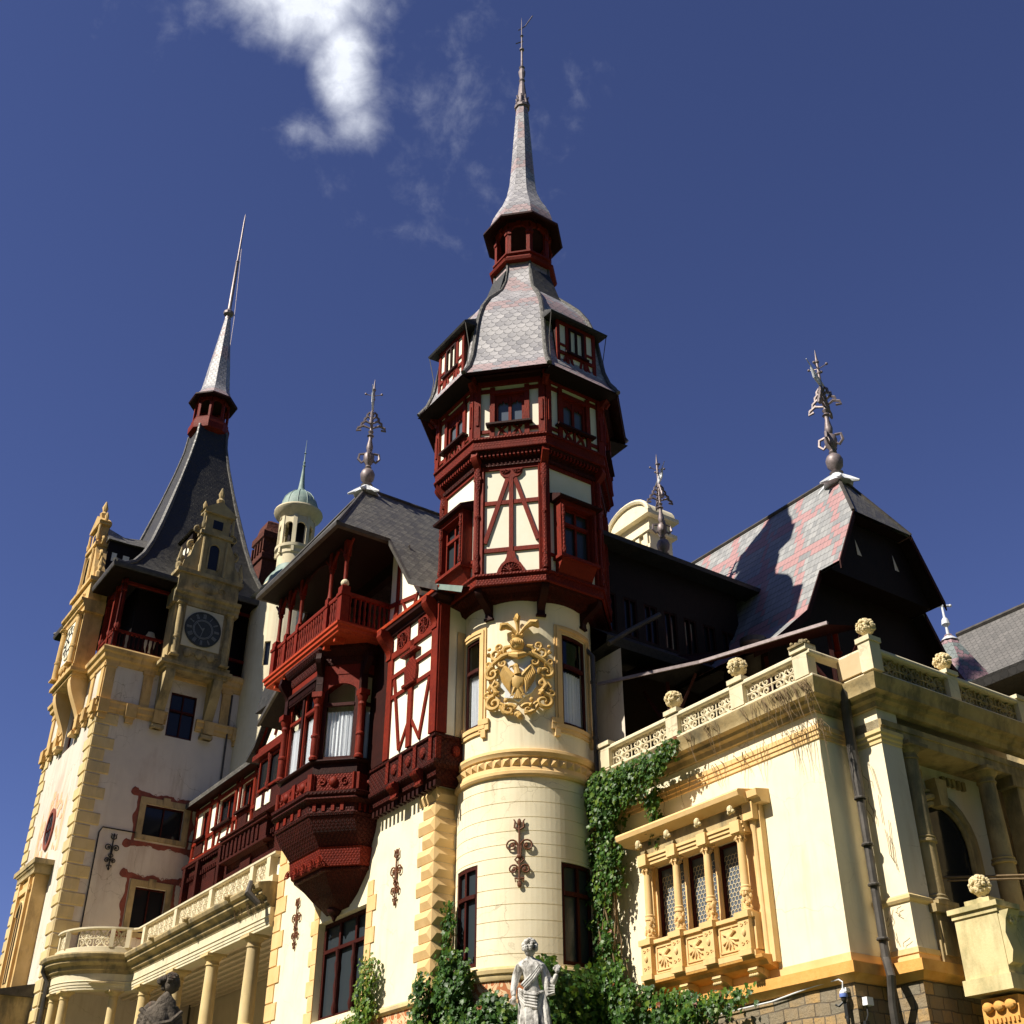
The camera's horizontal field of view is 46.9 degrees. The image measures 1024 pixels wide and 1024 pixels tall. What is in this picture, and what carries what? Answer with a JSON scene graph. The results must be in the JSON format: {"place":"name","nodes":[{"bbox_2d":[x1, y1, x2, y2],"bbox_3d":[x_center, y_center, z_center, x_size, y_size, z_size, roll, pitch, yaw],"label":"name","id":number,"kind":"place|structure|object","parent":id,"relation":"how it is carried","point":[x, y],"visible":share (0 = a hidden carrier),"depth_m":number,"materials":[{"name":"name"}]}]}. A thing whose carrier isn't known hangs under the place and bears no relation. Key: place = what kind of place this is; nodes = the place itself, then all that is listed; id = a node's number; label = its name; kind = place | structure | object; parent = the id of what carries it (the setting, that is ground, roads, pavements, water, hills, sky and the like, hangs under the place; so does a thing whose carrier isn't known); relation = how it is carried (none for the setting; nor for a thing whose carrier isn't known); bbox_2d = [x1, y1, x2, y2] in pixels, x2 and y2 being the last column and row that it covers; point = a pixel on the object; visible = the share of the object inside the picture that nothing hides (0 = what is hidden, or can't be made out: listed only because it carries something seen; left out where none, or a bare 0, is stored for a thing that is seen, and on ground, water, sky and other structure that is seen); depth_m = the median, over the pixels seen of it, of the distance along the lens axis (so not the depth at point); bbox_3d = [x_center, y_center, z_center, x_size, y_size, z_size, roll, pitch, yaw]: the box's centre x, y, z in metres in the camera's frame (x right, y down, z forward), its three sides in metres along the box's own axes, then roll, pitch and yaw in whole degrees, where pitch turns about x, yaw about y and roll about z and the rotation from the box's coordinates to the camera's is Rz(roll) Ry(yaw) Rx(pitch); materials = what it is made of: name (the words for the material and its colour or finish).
{"place":"outdoors","nodes":[
{"label":"outdoors","id":0,"kind":"place"},
{"bbox_2d":[0,0,1023,956],"label":"sky","id":1,"kind":"structure","parent":0,"point":[736,191],"materials":[{"name":"blue"}]},
{"bbox_2d":[946,896,1023,1023],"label":"terrace parapet","id":2,"kind":"structure","parent":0,"point":[990,932],"depth_m":27.55,"materials":[{"name":"stone"}]},
{"bbox_2d":[968,874,991,898],"bbox_3d":[11.367,9.123,28.675,0.529,0.623,0.561,20,-37,-29],"label":"fruit basket","id":3,"kind":"object","parent":2,"relation":"on","point":[979,886],"visible":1,"depth_m":28.53,"materials":[{"name":"stone"}]},
{"label":"ground","id":4,"kind":"structure","parent":0,"visible":0},
{"bbox_2d":[0,214,261,1023],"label":"clock tower","id":5,"kind":"structure","parent":4,"relation":"on","point":[135,757],"depth_m":68.04,"materials":[{"name":"paint"}]},
{"bbox_2d":[42,808,55,850],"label":"oval window","id":6,"kind":"structure","parent":5,"relation":"in","point":[49,829],"depth_m":66.03,"materials":[{"name":"brown glass"}]},
{"bbox_2d":[67,718,73,748],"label":"window","id":7,"kind":"structure","parent":5,"relation":"in","point":[70,739],"depth_m":69.83,"materials":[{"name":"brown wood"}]},
{"bbox_2d":[129,887,164,932],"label":"window","id":8,"kind":"structure","parent":5,"relation":"in","point":[147,906],"depth_m":62.58,"materials":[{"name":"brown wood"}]},
{"bbox_2d":[142,805,183,840],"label":"window","id":9,"kind":"structure","parent":5,"relation":"in","point":[160,822],"depth_m":64.99,"materials":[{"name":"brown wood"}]},
{"bbox_2d":[165,693,196,740],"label":"window","id":10,"kind":"structure","parent":5,"relation":"in","point":[181,714],"depth_m":68.26,"materials":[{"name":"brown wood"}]},
{"bbox_2d":[251,521,278,585],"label":"chimney","id":11,"kind":"object","parent":5,"relation":"on","point":[264,544],"visible":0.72,"depth_m":84.61,"materials":[{"name":"brick"}]},
{"bbox_2d":[229,443,322,773],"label":"stair turret","id":12,"kind":"object","parent":5,"relation":"attached to","point":[298,515],"visible":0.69,"depth_m":72.40,"materials":[{"name":"beige paint"}]},
{"bbox_2d":[263,642,270,664],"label":"slit window","id":13,"kind":"structure","parent":12,"relation":"in","point":[267,647],"depth_m":71.22,"materials":[{"name":"black glass"}]},
{"bbox_2d":[37,851,280,1023],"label":"loggia","id":14,"kind":"object","parent":4,"relation":"on","point":[211,953],"visible":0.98,"depth_m":53.87,"materials":[{"name":"white stone"}]},
{"bbox_2d":[178,687,293,913],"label":"timber wing","id":15,"kind":"structure","parent":14,"relation":"on","point":[234,829],"depth_m":59.25,"materials":[{"name":"brown wood"}]},
{"bbox_2d":[202,811,208,834],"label":"window","id":16,"kind":"structure","parent":15,"relation":"in","point":[207,813],"depth_m":64.41,"materials":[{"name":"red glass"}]},
{"bbox_2d":[220,793,234,821],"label":"window","id":17,"kind":"structure","parent":15,"relation":"in","point":[227,804],"depth_m":62.49,"materials":[{"name":"black glass"}]},
{"bbox_2d":[243,779,253,805],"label":"window","id":18,"kind":"structure","parent":15,"relation":"in","point":[248,790],"depth_m":60.57,"materials":[{"name":"black glass"}]},
{"bbox_2d":[256,382,479,1023],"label":"gabled wing","id":19,"kind":"structure","parent":4,"relation":"on","point":[363,679],"depth_m":41.78,"materials":[{"name":"red wood"}]},
{"bbox_2d":[318,908,365,1020],"bbox_3d":[-5.704,15.489,40.408,0.245,3.260,3.600,20,-37,-29],"label":"window","id":20,"kind":"structure","parent":19,"relation":"in","point":[344,937],"depth_m":40.75,"materials":[{"name":"brown wood"}]},
{"bbox_2d":[335,949,381,1023],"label":"ivy","id":21,"kind":"object","parent":19,"relation":"attached to","point":[365,1014],"visible":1,"depth_m":37.42,"materials":[{"name":"green plant"}]},
{"bbox_2d":[417,15,628,1023],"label":"round tower","id":22,"kind":"structure","parent":4,"relation":"on","point":[519,414],"depth_m":41.09,"materials":[{"name":"beige paint"}]},
{"bbox_2d":[445,522,458,572],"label":"window","id":23,"kind":"structure","parent":22,"relation":"in","point":[452,543],"depth_m":42.37,"materials":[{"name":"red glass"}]},
{"bbox_2d":[448,410,462,443],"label":"window","id":24,"kind":"structure","parent":22,"relation":"in","point":[455,426],"depth_m":45.03,"materials":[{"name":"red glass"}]},
{"bbox_2d":[456,866,477,968],"bbox_3d":[-1.355,12.328,35.754,0.223,2.930,1.187,20,-37,-29],"label":"window","id":25,"kind":"structure","parent":22,"relation":"in","point":[467,904],"depth_m":35.82,"materials":[{"name":"brown wood"}]},
{"bbox_2d":[466,639,479,730],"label":"window","id":26,"kind":"structure","parent":22,"relation":"in","point":[475,681],"depth_m":39.73,"materials":[{"name":"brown wood"}]},
{"bbox_2d":[406,900,611,1023],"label":"ivy","id":27,"kind":"object","parent":22,"relation":"attached to","point":[577,998],"visible":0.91,"depth_m":33.49,"materials":[{"name":"green plant"}]},
{"bbox_2d":[495,393,523,421],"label":"window","id":28,"kind":"structure","parent":22,"relation":"in","point":[510,406],"depth_m":43.82,"materials":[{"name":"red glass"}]},
{"bbox_2d":[484,613,555,719],"bbox_3d":[0.216,5.086,38.897,2.377,3.766,0.647,-4,-32,6],"label":"coat of arms","id":29,"kind":"object","parent":22,"relation":"attached to","point":[517,674],"visible":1,"depth_m":38.75},
{"bbox_2d":[562,398,584,431],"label":"window","id":30,"kind":"structure","parent":22,"relation":"in","point":[573,414],"depth_m":44.26,"materials":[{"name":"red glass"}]},
{"bbox_2d":[562,635,585,730],"bbox_3d":[2.018,5.745,39.517,0.280,3.240,1.170,-28,-42,37],"label":"window","id":31,"kind":"structure","parent":22,"relation":"in","point":[571,686],"depth_m":39.44,"materials":[{"name":"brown wood"}]},
{"bbox_2d":[561,862,592,968],"bbox_3d":[1.950,12.075,35.355,1.238,2.930,0.209,25,-40,-34],"label":"window","id":32,"kind":"structure","parent":22,"relation":"in","point":[577,939],"depth_m":35.34,"materials":[{"name":"brown wood"}]},
{"bbox_2d":[565,509,589,560],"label":"window","id":33,"kind":"structure","parent":22,"relation":"in","point":[576,525],"depth_m":41.55,"materials":[{"name":"red glass"}]},
{"bbox_2d":[563,456,766,760],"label":"link wing","id":34,"kind":"structure","parent":4,"relation":"on","point":[666,608],"depth_m":44.54,"materials":[{"name":"black wood"}]},
{"bbox_2d":[607,592,616,631],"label":"window","id":35,"kind":"structure","parent":34,"relation":"in","point":[613,604],"depth_m":43.74,"materials":[{"name":"black glass"}]},
{"bbox_2d":[623,597,637,638],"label":"window","id":36,"kind":"structure","parent":34,"relation":"in","point":[630,612],"depth_m":44.21,"materials":[{"name":"black glass"}]},
{"bbox_2d":[608,500,678,555],"bbox_3d":[6.439,3.889,56.824,2.020,9.354,3.303,20,-37,-29],"label":"stone chimney","id":37,"kind":"object","parent":34,"relation":"on","point":[634,520],"visible":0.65,"depth_m":57.76,"materials":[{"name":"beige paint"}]},
{"bbox_2d":[643,604,658,645],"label":"window","id":38,"kind":"structure","parent":34,"relation":"in","point":[651,629],"depth_m":44.56,"materials":[{"name":"black glass"}]},
{"bbox_2d":[664,611,678,651],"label":"window","id":39,"kind":"structure","parent":34,"relation":"in","point":[671,634],"depth_m":45.10,"materials":[{"name":"black glass"}]},
{"bbox_2d":[683,618,697,653],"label":"window","id":40,"kind":"structure","parent":34,"relation":"in","point":[689,625],"depth_m":45.62,"materials":[{"name":"black glass"}]},
{"bbox_2d":[703,624,716,662],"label":"window","id":41,"kind":"structure","parent":34,"relation":"in","point":[709,632],"depth_m":46.18,"materials":[{"name":"black glass"}]},
{"bbox_2d":[721,631,732,667],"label":"window","id":42,"kind":"structure","parent":34,"relation":"in","point":[726,637],"depth_m":46.74,"materials":[{"name":"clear glass"}]},
{"bbox_2d":[591,634,1023,1023],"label":"stone pavilion","id":43,"kind":"structure","parent":4,"relation":"on","point":[932,747],"depth_m":31.29,"materials":[{"name":"beige paint"}]},
{"bbox_2d":[230,679,909,946],"bbox_3d":[-1.215,12.836,38.373,1.827,6.710,29.277,28,-42,-36],"label":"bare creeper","id":44,"kind":"object","parent":43,"relation":"hanging from","point":[778,693],"visible":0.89,"depth_m":31.74,"materials":[{"name":"brown plant"}]},
{"bbox_2d":[581,730,681,1021],"bbox_3d":[3.545,11.245,34.155,1.182,8.694,5.309,20,-37,-29],"label":"ivy","id":45,"kind":"object","parent":43,"relation":"attached to","point":[610,791],"visible":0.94,"depth_m":35.60,"materials":[{"name":"green plant"}]},
{"bbox_2d":[587,959,758,1023],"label":"ivy","id":46,"kind":"object","parent":43,"relation":"attached to","point":[688,1008],"visible":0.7,"depth_m":31.52,"materials":[{"name":"green plant"}]},
{"bbox_2d":[664,691,682,707],"bbox_3d":[4.960,5.812,36.266,0.583,0.652,0.602,20,-37,-29],"label":"fruit basket","id":47,"kind":"object","parent":43,"relation":"on","point":[672,699],"visible":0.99,"depth_m":36.10,"materials":[{"name":"stone"}]},
{"bbox_2d":[615,788,781,995],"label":"columned window","id":48,"kind":"structure","parent":43,"relation":"attached to","point":[710,917],"depth_m":32.32,"materials":[{"name":"stone"}]},
{"bbox_2d":[658,860,687,936],"bbox_3d":[4.694,11.203,33.956,0.115,2.110,1.180,20,-37,-29],"label":"window","id":49,"kind":"structure","parent":48,"relation":"in","point":[665,874],"depth_m":34.21,"materials":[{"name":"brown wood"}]},
{"bbox_2d":[688,849,719,927],"bbox_3d":[5.439,10.624,33.040,0.115,2.110,1.130,20,-37,-29],"label":"window","id":50,"kind":"structure","parent":48,"relation":"in","point":[696,863],"depth_m":33.29,"materials":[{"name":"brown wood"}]},
{"bbox_2d":[719,842,741,918],"bbox_3d":[6.164,10.060,32.148,0.115,2.110,1.110,20,-37,-29],"label":"window","id":51,"kind":"structure","parent":48,"relation":"in","point":[731,882],"depth_m":32.43,"materials":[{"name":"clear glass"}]},
{"bbox_2d":[597,621,861,719],"bbox_3d":[7.663,6.118,39.902,9.023,6.100,5.368,-12,-34,18],"label":"terrace shelter","id":52,"kind":"object","parent":43,"relation":"on","point":[822,629],"visible":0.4,"depth_m":39.48,"materials":[{"name":"metal"}]},
{"bbox_2d":[727,657,747,676],"bbox_3d":[6.546,4.545,34.299,0.617,0.692,0.615,20,-37,-29],"label":"fruit basket","id":53,"kind":"object","parent":43,"relation":"on","point":[736,666],"visible":0.99,"depth_m":34.14,"materials":[{"name":"stone"}]},
{"bbox_2d":[720,979,842,1014],"bbox_3d":[6.600,12.214,29.625,0.087,0.259,4.647,19,-37,-28],"label":"white cable","id":54,"kind":"object","parent":43,"relation":"attached to","point":[787,995],"visible":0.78,"depth_m":29.36,"materials":[{"name":"plastic"}]},
{"bbox_2d":[787,639,814,649],"bbox_3d":[7.962,3.672,32.437,0.568,0.325,0.594,20,-37,-29],"label":"pier ornament","id":55,"kind":"object","parent":43,"relation":"on","point":[801,642],"visible":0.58,"depth_m":32.25,"materials":[{"name":"stone"}]},
{"bbox_2d":[835,987,850,1023],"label":"security camera","id":56,"kind":"object","parent":43,"relation":"attached to","point":[843,994],"visible":1,"depth_m":27.77,"materials":[{"name":"white plastic"}]},
{"bbox_2d":[855,618,875,635],"bbox_3d":[9.675,3.200,32.295,0.535,0.624,0.586,20,-37,-29],"label":"fruit basket","id":57,"kind":"object","parent":43,"relation":"on","point":[864,626],"visible":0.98,"depth_m":32.14,"materials":[{"name":"stone"}]},
{"bbox_2d":[862,996,873,1023],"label":"flood light","id":58,"kind":"object","parent":43,"relation":"attached to","point":[867,1001],"visible":1,"depth_m":27.62,"materials":[{"name":"white plastic"}]},
{"bbox_2d":[932,652,951,669],"bbox_3d":[12.353,4.332,33.858,0.553,0.620,0.568,20,-37,-29],"label":"fruit basket","id":59,"kind":"object","parent":43,"relation":"on","point":[941,660],"visible":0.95,"depth_m":33.71,"materials":[{"name":"stone"}]},
{"bbox_2d":[928,807,976,907],"bbox_3d":[11.454,10.128,31.319,2.100,4.550,0.520,20,-37,-29],"label":"arched window","id":60,"kind":"structure","parent":43,"relation":"in","point":[952,851],"depth_m":31.85,"materials":[{"name":"black glass"}]},
{"bbox_2d":[942,874,1023,881],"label":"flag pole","id":61,"kind":"object","parent":43,"relation":"attached to","point":[957,878],"visible":0.85,"depth_m":30.42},
{"bbox_2d":[681,350,964,723],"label":"gabled hall","id":62,"kind":"structure","parent":4,"relation":"on","point":[836,547],"depth_m":47.35,"materials":[{"name":"grey tile"}]},
{"bbox_2d":[939,604,987,681],"bbox_3d":[20.860,16.146,49.963,5.200,29.300,5.200,6,-33,-10],"label":"corner turret","id":63,"kind":"object","parent":4,"relation":"on","point":[967,665],"visible":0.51,"depth_m":54.73,"materials":[{"name":"grey tile"}]},
{"bbox_2d":[955,603,1023,673],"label":"wing","id":64,"kind":"structure","parent":4,"relation":"on","point":[993,644],"depth_m":59.95,"materials":[{"name":"grey tile"}]},
{"bbox_2d":[970,660,1023,764],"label":"side range","id":65,"kind":"structure","parent":4,"relation":"on","point":[1008,680],"depth_m":37.19,"materials":[{"name":"stone"}]},
{"label":"forecourt","id":66,"kind":"structure","parent":0,"visible":0},
{"bbox_2d":[136,972,182,1023],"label":"stone statue","id":67,"kind":"object","parent":66,"relation":"on","point":[163,1009],"visible":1,"depth_m":16.11,"materials":[{"name":"stone"}]},
{"bbox_2d":[509,937,560,1023],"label":"garden statue","id":68,"kind":"object","parent":66,"relation":"on","point":[533,1005],"visible":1,"depth_m":20.15,"materials":[{"name":"stone"}]}
]}

